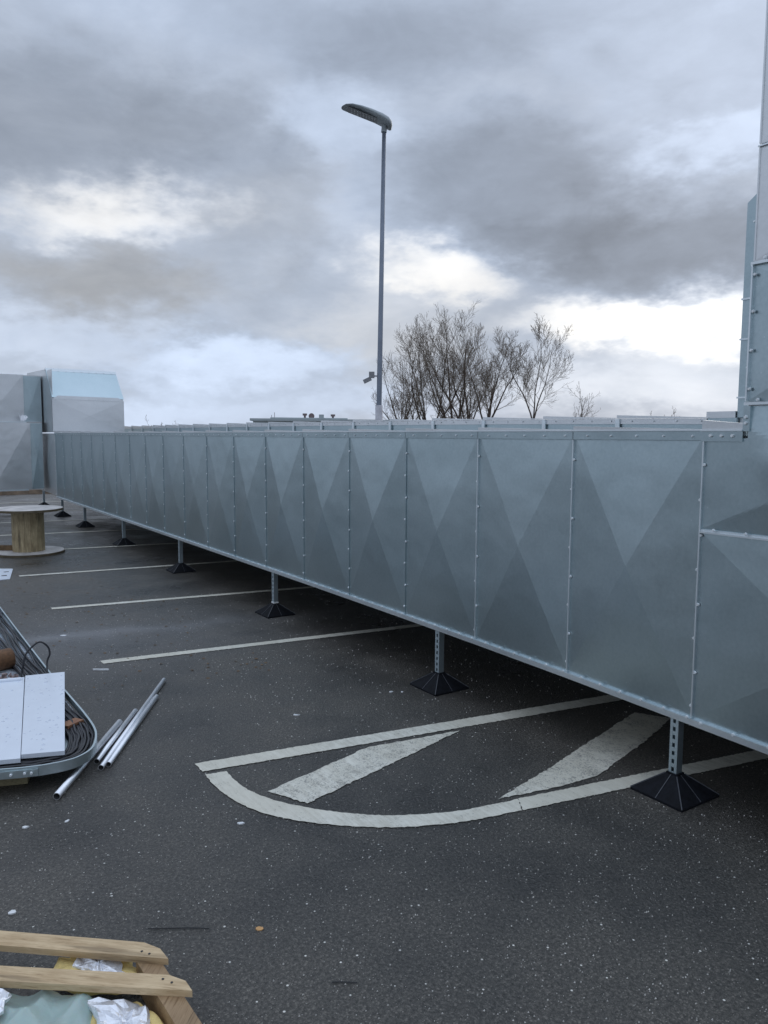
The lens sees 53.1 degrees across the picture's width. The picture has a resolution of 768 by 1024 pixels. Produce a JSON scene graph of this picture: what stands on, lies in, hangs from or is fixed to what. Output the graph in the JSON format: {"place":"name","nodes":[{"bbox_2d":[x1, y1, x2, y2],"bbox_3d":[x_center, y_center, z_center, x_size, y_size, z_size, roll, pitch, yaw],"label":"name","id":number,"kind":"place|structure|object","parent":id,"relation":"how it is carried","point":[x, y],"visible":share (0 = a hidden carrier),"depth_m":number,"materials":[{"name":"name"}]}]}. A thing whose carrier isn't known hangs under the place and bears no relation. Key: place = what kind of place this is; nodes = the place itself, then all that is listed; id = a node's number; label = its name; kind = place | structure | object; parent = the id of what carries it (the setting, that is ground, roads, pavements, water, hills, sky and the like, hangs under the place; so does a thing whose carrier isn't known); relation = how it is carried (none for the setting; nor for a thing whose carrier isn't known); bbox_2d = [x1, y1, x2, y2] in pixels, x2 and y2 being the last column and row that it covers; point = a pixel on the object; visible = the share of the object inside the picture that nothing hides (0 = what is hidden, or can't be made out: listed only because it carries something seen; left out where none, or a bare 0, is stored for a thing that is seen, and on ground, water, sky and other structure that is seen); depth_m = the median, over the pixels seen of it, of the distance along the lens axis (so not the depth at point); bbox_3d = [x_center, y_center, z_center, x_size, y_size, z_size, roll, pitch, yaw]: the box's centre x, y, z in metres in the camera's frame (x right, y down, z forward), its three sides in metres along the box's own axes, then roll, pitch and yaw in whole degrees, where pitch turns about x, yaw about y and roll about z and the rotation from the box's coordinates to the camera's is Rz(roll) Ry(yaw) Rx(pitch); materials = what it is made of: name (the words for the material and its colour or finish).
{"place":"outdoors","nodes":[
{"label":"outdoors","id":0,"kind":"place"},
{"bbox_2d":[0,673,17,678],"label":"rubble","id":1,"kind":"object","parent":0,"point":[3,675],"visible":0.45,"depth_m":5.38,"materials":[{"name":"grey stone"}]},
{"bbox_2d":[0,489,51,495],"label":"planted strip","id":2,"kind":"object","parent":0,"point":[35,491],"visible":0.02,"depth_m":23.20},
{"bbox_2d":[250,412,389,423],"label":"distant building","id":3,"kind":"structure","parent":0,"point":[311,418],"depth_m":44.30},
{"bbox_2d":[0,0,766,432],"label":"sky","id":4,"kind":"structure","parent":0,"point":[190,201],"materials":[{"name":"grey"}]},
{"bbox_2d":[0,494,767,1023],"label":"ground","id":5,"kind":"structure","parent":0,"point":[170,744],"depth_m":3.49,"materials":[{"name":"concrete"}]},
{"bbox_2d":[0,569,12,579],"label":"metal plate","id":6,"kind":"object","parent":5,"relation":"on","point":[5,574],"visible":1,"depth_m":9.88,"materials":[{"name":"white metal"}]},
{"bbox_2d":[8,910,15,914],"bbox_3d":[-1.405,1.512,2.904,0.028,0.007,0.023,-3,7,-33],"label":"paper scrap","id":7,"kind":"object","parent":5,"relation":"on","point":[11,912],"visible":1,"depth_m":2.90,"materials":[{"name":"white paper"}]},
{"bbox_2d":[0,777,29,785],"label":"timber block","id":8,"kind":"object","parent":5,"relation":"on","point":[8,782],"depth_m":3.96,"materials":[{"name":"brown wood"}]},
{"bbox_2d":[0,505,64,557],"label":"cable drum","id":9,"kind":"object","parent":5,"relation":"on","point":[28,531],"visible":0.98,"depth_m":11.53,"materials":[{"name":"brown wood"}]},
{"bbox_2d":[0,545,11,549],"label":"wood block","id":10,"kind":"object","parent":9,"relation":"on","point":[5,547],"depth_m":11.71,"materials":[{"name":"brown wood"}]},
{"bbox_2d":[39,491,48,504],"bbox_3d":[-8.538,-0.365,19.303,0.309,0.462,0.309,-3,7,-33],"label":"duct support","id":11,"kind":"object","parent":5,"relation":"on","point":[43,503],"visible":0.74,"depth_m":19.28,"materials":[{"name":"grey metal"}]},
{"bbox_2d":[0,990,92,1023],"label":"plastic film","id":12,"kind":"object","parent":5,"relation":"on","point":[46,1007],"visible":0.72,"depth_m":2.31,"materials":[{"name":"green"}]},
{"bbox_2d":[0,988,11,1014],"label":"foil facing","id":13,"kind":"object","parent":12,"relation":"on","point":[5,996],"visible":1,"depth_m":2.31,"materials":[{"name":"metal"}]},
{"bbox_2d":[0,607,96,779],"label":"cable tray","id":14,"kind":"object","parent":5,"relation":"on","point":[47,768],"visible":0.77,"depth_m":4.08,"materials":[{"name":"metal"}]},
{"bbox_2d":[0,648,15,670],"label":"pipe sleeve","id":15,"kind":"object","parent":14,"relation":"in","point":[7,659],"visible":1,"depth_m":5.56,"materials":[{"name":"brown cardboard"}]},
{"bbox_2d":[0,677,24,764],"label":"tray lid","id":16,"kind":"object","parent":14,"relation":"on","point":[11,702],"visible":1,"depth_m":4.48,"materials":[{"name":"white metal"}]},
{"bbox_2d":[19,641,50,676],"bbox_3d":[-2.448,1.048,5.255,0.167,0.272,0.378,2,6,21],"label":"cable loop","id":17,"kind":"object","parent":14,"relation":"on","point":[33,645],"visible":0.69,"depth_m":5.35,"materials":[{"name":"black rubber"}]},
{"bbox_2d":[0,647,75,761],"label":"cable","id":18,"kind":"object","parent":14,"relation":"in","point":[74,736],"visible":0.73,"depth_m":4.31,"materials":[{"name":"black rubber"}]},
{"bbox_2d":[0,643,76,747],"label":"cable","id":19,"kind":"object","parent":14,"relation":"in","point":[3,647],"visible":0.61,"depth_m":5.40,"materials":[{"name":"black rubber"}]},
{"bbox_2d":[0,637,80,765],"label":"cable","id":20,"kind":"object","parent":14,"relation":"in","point":[68,718],"visible":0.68,"depth_m":4.13,"materials":[{"name":"black rubber"}]},
{"bbox_2d":[12,665,70,760],"bbox_3d":[-4.712,0.926,7.568,1.317,0.030,9.199,-3,7,-33],"label":"cable","id":21,"kind":"object","parent":14,"relation":"in","point":[66,730],"visible":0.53,"depth_m":4.21,"materials":[{"name":"black rubber"}]},
{"bbox_2d":[0,630,82,763],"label":"cable","id":22,"kind":"object","parent":14,"relation":"in","point":[76,725],"visible":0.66,"depth_m":4.61,"materials":[{"name":"black rubber"}]},
{"bbox_2d":[2,643,80,765],"bbox_3d":[-4.683,0.936,7.555,1.390,0.031,9.255,-3,7,-33],"label":"cable","id":23,"kind":"object","parent":14,"relation":"in","point":[31,672],"visible":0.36,"depth_m":4.39,"materials":[{"name":"black rubber"}]},
{"bbox_2d":[0,627,83,752],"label":"cable","id":24,"kind":"object","parent":14,"relation":"in","point":[16,655],"visible":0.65,"depth_m":5.77,"materials":[{"name":"black rubber"}]},
{"bbox_2d":[21,672,64,758],"bbox_3d":[-2.057,1.194,4.641,0.248,0.029,1.448,-2,6,-23],"label":"tray lid","id":25,"kind":"object","parent":14,"relation":"on","point":[43,732],"visible":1,"depth_m":4.50,"materials":[{"name":"white metal"}]},
{"bbox_2d":[0,625,86,763],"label":"cable","id":26,"kind":"object","parent":14,"relation":"in","point":[66,710],"visible":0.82,"depth_m":4.46,"materials":[{"name":"black rubber"}]},
{"bbox_2d":[13,668,73,759],"bbox_3d":[-4.700,0.936,7.564,1.339,0.032,9.220,-3,7,-33],"label":"cable","id":27,"kind":"object","parent":14,"relation":"in","point":[69,729],"visible":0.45,"depth_m":4.33,"materials":[{"name":"black rubber"}]},
{"bbox_2d":[15,665,72,760],"bbox_3d":[-4.706,0.933,7.566,1.329,0.032,9.210,-3,7,-33],"label":"cable","id":28,"kind":"object","parent":14,"relation":"in","point":[69,749],"visible":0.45,"depth_m":4.27,"materials":[{"name":"black rubber"}]},
{"bbox_2d":[0,620,89,768],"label":"cable","id":29,"kind":"object","parent":14,"relation":"in","point":[82,723],"visible":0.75,"depth_m":4.28,"materials":[{"name":"black rubber"}]},
{"bbox_2d":[0,618,90,750],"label":"cable","id":30,"kind":"object","parent":14,"relation":"in","point":[9,629],"visible":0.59,"depth_m":5.88,"materials":[{"name":"black rubber"}]},
{"bbox_2d":[4,626,86,751],"bbox_3d":[-4.662,0.939,7.548,1.434,0.031,9.291,-3,7,-33],"label":"cable","id":31,"kind":"object","parent":14,"relation":"in","point":[36,673],"visible":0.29,"depth_m":5.70,"materials":[{"name":"black rubber"}]},
{"bbox_2d":[0,615,93,750],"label":"cable","id":32,"kind":"object","parent":14,"relation":"in","point":[78,715],"visible":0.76,"depth_m":4.65,"materials":[{"name":"black rubber"}]},
{"bbox_2d":[0,611,94,744],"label":"cable","id":33,"kind":"object","parent":14,"relation":"in","point":[38,663],"visible":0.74,"depth_m":5.78,"materials":[{"name":"black rubber"}]},
{"bbox_2d":[65,718,83,732],"bbox_3d":[-1.826,1.247,4.495,0.070,0.042,0.117,3,6,25],"label":"wood offcut","id":34,"kind":"object","parent":14,"relation":"in","point":[68,724],"visible":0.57,"depth_m":4.48,"materials":[{"name":"brown wood"}]},
{"bbox_2d":[5,518,115,522],"bbox_3d":[-7.250,0.199,15.957,10.631,0.001,0.097,-2,6,-25],"label":"parking line","id":35,"kind":"object","parent":5,"relation":"on","point":[68,520],"visible":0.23,"depth_m":16.19,"materials":[{"name":"white paint"}]},
{"bbox_2d":[54,500,70,516],"bbox_3d":[-7.138,-0.137,17.063,0.309,0.462,0.309,-3,7,-33],"label":"duct support","id":36,"kind":"object","parent":5,"relation":"on","point":[62,513],"visible":0.76,"depth_m":17.02,"materials":[{"name":"black rubber"}]},
{"bbox_2d":[0,529,139,535],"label":"parking line","id":37,"kind":"object","parent":5,"relation":"on","point":[85,531],"visible":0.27,"depth_m":14.37,"materials":[{"name":"white paint"}]},
{"bbox_2d":[75,507,94,527],"bbox_3d":[-5.889,0.058,15.141,0.309,0.462,0.309,-3,7,-33],"label":"duct support","id":38,"kind":"object","parent":5,"relation":"on","point":[84,523],"visible":0.84,"depth_m":15.11,"materials":[{"name":"black rubber"}]},
{"bbox_2d":[53,719,122,799],"bbox_3d":[-1.629,1.355,4.285,0.037,0.048,0.967,0,6,-1],"label":"conduit pipe","id":39,"kind":"object","parent":5,"relation":"on","point":[68,782],"visible":0.8,"depth_m":4.10,"materials":[{"name":"metal"}]},
{"bbox_2d":[54,957,136,995],"bbox_3d":[-0.933,1.504,2.509,0.313,0.046,0.154,1,6,4],"label":"insulation piece","id":40,"kind":"object","parent":5,"relation":"on","point":[67,963],"visible":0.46,"depth_m":2.52,"materials":[{"name":"yellow plastic"}]},
{"bbox_2d":[72,958,122,971],"bbox_3d":[-0.920,1.476,2.510,0.233,0.018,0.104,3,6,28],"label":"foil facing","id":41,"kind":"object","parent":40,"relation":"on","point":[96,965],"visible":0.53,"depth_m":2.50,"materials":[{"name":"metal"}]},
{"bbox_2d":[0,930,201,1023],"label":"pallet","id":42,"kind":"object","parent":5,"relation":"on","point":[158,987],"visible":1,"depth_m":2.41,"materials":[{"name":"brown wood"}]},
{"bbox_2d":[94,709,137,763],"bbox_3d":[-1.597,1.331,4.610,0.031,0.031,0.783,0,6,-3],"label":"conduit pipe","id":43,"kind":"object","parent":5,"relation":"on","point":[109,744],"visible":1,"depth_m":4.53,"materials":[{"name":"metal"}]},
{"bbox_2d":[112,521,135,545],"bbox_3d":[-4.290,0.309,12.675,0.309,0.462,0.309,-3,7,-33],"label":"duct support","id":44,"kind":"object","parent":5,"relation":"on","point":[123,541],"visible":0.88,"depth_m":12.64,"materials":[{"name":"black rubber"}]},
{"bbox_2d":[68,542,185,548],"bbox_3d":[-2.930,0.499,13.132,6.536,0.001,0.097,-2,6,-25],"label":"parking line","id":45,"kind":"object","parent":5,"relation":"on","point":[127,545],"visible":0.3,"depth_m":12.51,"materials":[{"name":"white paint"}]},
{"bbox_2d":[91,1001,163,1023],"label":"insulation piece","id":46,"kind":"object","parent":5,"relation":"on","point":[155,1018],"visible":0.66,"depth_m":2.29,"materials":[{"name":"yellow plastic"}]},
{"bbox_2d":[87,997,149,1023],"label":"foil facing","id":47,"kind":"object","parent":46,"relation":"on","point":[118,1011],"visible":1,"depth_m":2.30,"materials":[{"name":"metal"}]},
{"bbox_2d":[19,560,237,576],"bbox_3d":[-2.186,0.706,11.065,5.557,0.001,0.097,-3,6,-27],"label":"parking line","id":48,"kind":"object","parent":5,"relation":"on","point":[122,568],"visible":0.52,"depth_m":10.36,"materials":[{"name":"white paint"}]},
{"bbox_2d":[98,678,165,769],"bbox_3d":[-1.569,1.304,4.890,0.031,0.031,1.505,0,6,-3],"label":"conduit pipe","id":49,"kind":"object","parent":5,"relation":"on","point":[102,765],"visible":0.94,"depth_m":4.71,"materials":[{"name":"metal"}]},
{"bbox_2d":[106,694,158,766],"bbox_3d":[-1.530,1.320,4.731,0.031,0.031,1.102,0,6,-3],"label":"conduit pipe","id":50,"kind":"object","parent":5,"relation":"on","point":[120,747],"visible":1,"depth_m":4.61,"materials":[{"name":"metal"}]},
{"bbox_2d":[4,558,266,687],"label":"leaf bits","id":51,"kind":"object","parent":5,"relation":"on","point":[120,632],"visible":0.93,"depth_m":7.10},
{"bbox_2d":[148,927,208,928],"bbox_3d":[-0.752,1.524,2.816,0.224,0.004,0.008,0,6,-1],"label":"wire offcut","id":52,"kind":"object","parent":5,"relation":"on","point":[179,927],"visible":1,"depth_m":2.81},
{"bbox_2d":[166,540,195,573],"bbox_3d":[-2.707,0.557,10.233,0.309,0.462,0.309,-3,7,-33],"label":"duct support","id":53,"kind":"object","parent":5,"relation":"on","point":[180,567],"visible":0.85,"depth_m":10.20,"materials":[{"name":"black rubber"}]},
{"bbox_2d":[52,586,314,608],"bbox_3d":[-0.925,0.899,9.165,5.600,0.001,0.097,-2,6,-25],"label":"parking line","id":54,"kind":"object","parent":5,"relation":"on","point":[178,598],"visible":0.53,"depth_m":8.51,"materials":[{"name":"paint"}]},
{"bbox_2d":[101,624,422,663],"bbox_3d":[0.275,1.085,7.337,5.621,0.001,0.102,-2,6,-26],"label":"parking line","id":55,"kind":"object","parent":5,"relation":"on","point":[246,645],"visible":0.54,"depth_m":6.65,"materials":[{"name":"paint"}]},
{"bbox_2d":[255,572,294,618],"bbox_3d":[-1.106,0.805,7.792,0.309,0.462,0.309,-3,7,-33],"label":"duct support","id":56,"kind":"object","parent":5,"relation":"on","point":[272,610],"visible":0.94,"depth_m":7.76,"materials":[{"name":"black rubber"}]},
{"bbox_2d":[332,981,357,982],"bbox_3d":[-0.130,1.554,2.542,0.085,0.004,0.006,0,6,1],"label":"wire offcut","id":57,"kind":"object","parent":5,"relation":"on","point":[343,982],"visible":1,"depth_m":2.54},
{"bbox_2d":[205,771,521,826],"bbox_3d":[-0.168,1.433,3.779,1.664,0.001,0.443,1,6,11],"label":"marking arc","id":58,"kind":"object","parent":5,"relation":"on","point":[226,783],"visible":1,"depth_m":3.68,"materials":[{"name":"paint"}]},
{"bbox_2d":[269,731,457,802],"bbox_3d":[-0.064,1.380,4.315,0.260,0.001,1.316,5,7,41],"label":"hatching stripe","id":59,"kind":"object","parent":5,"relation":"on","point":[338,774],"visible":1,"depth_m":4.17,"materials":[{"name":"paint"}]},
{"bbox_2d":[341,103,391,421],"bbox_3d":[-0.316,-3.314,13.730,0.887,7.508,0.450,0,6,-1],"label":"street lamp","id":60,"kind":"object","parent":5,"relation":"on","point":[383,121],"visible":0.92,"depth_m":13.54,"materials":[{"name":"grey metal"}]},
{"bbox_2d":[363,372,376,383],"bbox_3d":[-0.242,-2.414,13.828,0.280,0.212,0.090,0,6,1],"label":"security camera","id":61,"kind":"object","parent":60,"relation":"attached to","point":[371,375],"visible":1,"depth_m":13.80,"materials":[{"name":"grey metal"}]},
{"bbox_2d":[0,589,766,1023],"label":"grit","id":62,"kind":"object","parent":5,"relation":"on","point":[368,849],"visible":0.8,"depth_m":3.14,"materials":[{"name":"grey gravel"}]},
{"bbox_2d":[371,382,430,419],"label":"bare tree","id":63,"kind":"object","parent":5,"relation":"on","point":[393,403],"visible":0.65,"depth_m":58.38,"materials":[{"name":"brown plant"}]},
{"bbox_2d":[195,695,622,770],"bbox_3d":[1.216,1.303,5.170,4.892,0.001,0.127,-2,6,-24],"label":"parking line","id":64,"kind":"object","parent":5,"relation":"on","point":[296,750],"visible":0.63,"depth_m":4.66,"materials":[{"name":"paint"}]},
{"bbox_2d":[382,357,439,418],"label":"bare tree","id":65,"kind":"object","parent":5,"relation":"on","point":[406,395],"visible":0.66,"depth_m":59.66,"materials":[{"name":"brown plant"}]},
{"bbox_2d":[410,630,468,696],"bbox_3d":[0.400,1.035,5.538,0.309,0.462,0.309,-3,7,-33],"label":"duct support","id":66,"kind":"object","parent":5,"relation":"on","point":[438,681],"visible":0.98,"depth_m":5.51,"materials":[{"name":"black rubber"}]},
{"bbox_2d":[394,306,492,420],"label":"bare tree","id":67,"kind":"object","parent":5,"relation":"on","point":[432,379],"visible":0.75,"depth_m":58.44,"materials":[{"name":"brown plant"}]},
{"bbox_2d":[382,300,505,419],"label":"bare tree","id":68,"kind":"object","parent":5,"relation":"on","point":[419,367],"visible":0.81,"depth_m":59.07,"materials":[{"name":"brown plant"}]},
{"bbox_2d":[406,311,496,420],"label":"bare tree","id":69,"kind":"object","parent":5,"relation":"on","point":[459,365],"visible":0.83,"depth_m":58.01,"materials":[{"name":"brown plant"}]},
{"bbox_2d":[419,364,497,420],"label":"bare tree","id":70,"kind":"object","parent":5,"relation":"on","point":[461,408],"visible":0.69,"depth_m":58.44,"materials":[{"name":"brown plant"}]},
{"bbox_2d":[443,326,531,418],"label":"bare tree","id":71,"kind":"object","parent":5,"relation":"on","point":[485,381],"visible":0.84,"depth_m":58.53,"materials":[{"name":"brown plant"}]},
{"bbox_2d":[493,313,574,419],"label":"bare tree","id":72,"kind":"object","parent":5,"relation":"on","point":[530,366],"visible":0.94,"depth_m":58.11,"materials":[{"name":"brown plant"}]},
{"bbox_2d":[499,712,669,798],"bbox_3d":[1.220,1.381,4.382,0.258,0.001,1.685,5,7,41],"label":"hatching stripe","id":73,"kind":"object","parent":5,"relation":"on","point":[601,753],"visible":1,"depth_m":4.38,"materials":[{"name":"paint"}]},
{"bbox_2d":[569,381,599,416],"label":"bare tree","id":74,"kind":"object","parent":5,"relation":"on","point":[581,414],"visible":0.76,"depth_m":59.45,"materials":[{"name":"brown plant"}]},
{"bbox_2d":[518,750,767,809],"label":"marking edge line","id":75,"kind":"object","parent":5,"relation":"on","point":[552,797],"visible":0.86,"depth_m":4.02,"materials":[{"name":"paint"}]},
{"bbox_2d":[630,707,718,812],"bbox_3d":[1.481,1.201,3.897,0.309,0.462,0.309,-3,7,-33],"label":"duct support","id":76,"kind":"object","parent":5,"relation":"on","point":[674,786],"visible":0.97,"depth_m":3.87,"materials":[{"name":"metal"}]},
{"bbox_2d":[54,0,767,754],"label":"ventilation duct","id":77,"kind":"object","parent":76,"relation":"on","point":[628,564],"visible":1,"depth_m":4.62,"materials":[{"name":"metal"}]},
{"bbox_2d":[27,368,124,494],"bbox_3d":[-7.307,-1.924,18.168,1.526,2.800,3.080,-3,7,-33],"label":"duct elbow","id":78,"kind":"object","parent":77,"relation":"attached to","point":[72,400],"visible":0.98,"depth_m":17.01,"materials":[{"name":"silver metal"}]},
{"bbox_2d":[0,374,43,490],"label":"cross duct","id":79,"kind":"object","parent":78,"relation":"attached to","point":[21,457],"visible":1,"depth_m":16.99,"materials":[{"name":"silver metal"}]},
{"bbox_2d":[19,414,27,420],"bbox_3d":[-7.947,-2.090,16.945,0.189,0.178,0.030,-3,7,-33],"label":"foil scrap","id":80,"kind":"object","parent":79,"relation":"on","point":[23,417],"visible":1,"depth_m":16.94,"materials":[{"name":"metal"}]},
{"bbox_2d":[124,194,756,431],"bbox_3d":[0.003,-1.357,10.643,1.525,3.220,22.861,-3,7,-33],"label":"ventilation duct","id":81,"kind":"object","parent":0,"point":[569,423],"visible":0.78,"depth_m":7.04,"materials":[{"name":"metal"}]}
]}

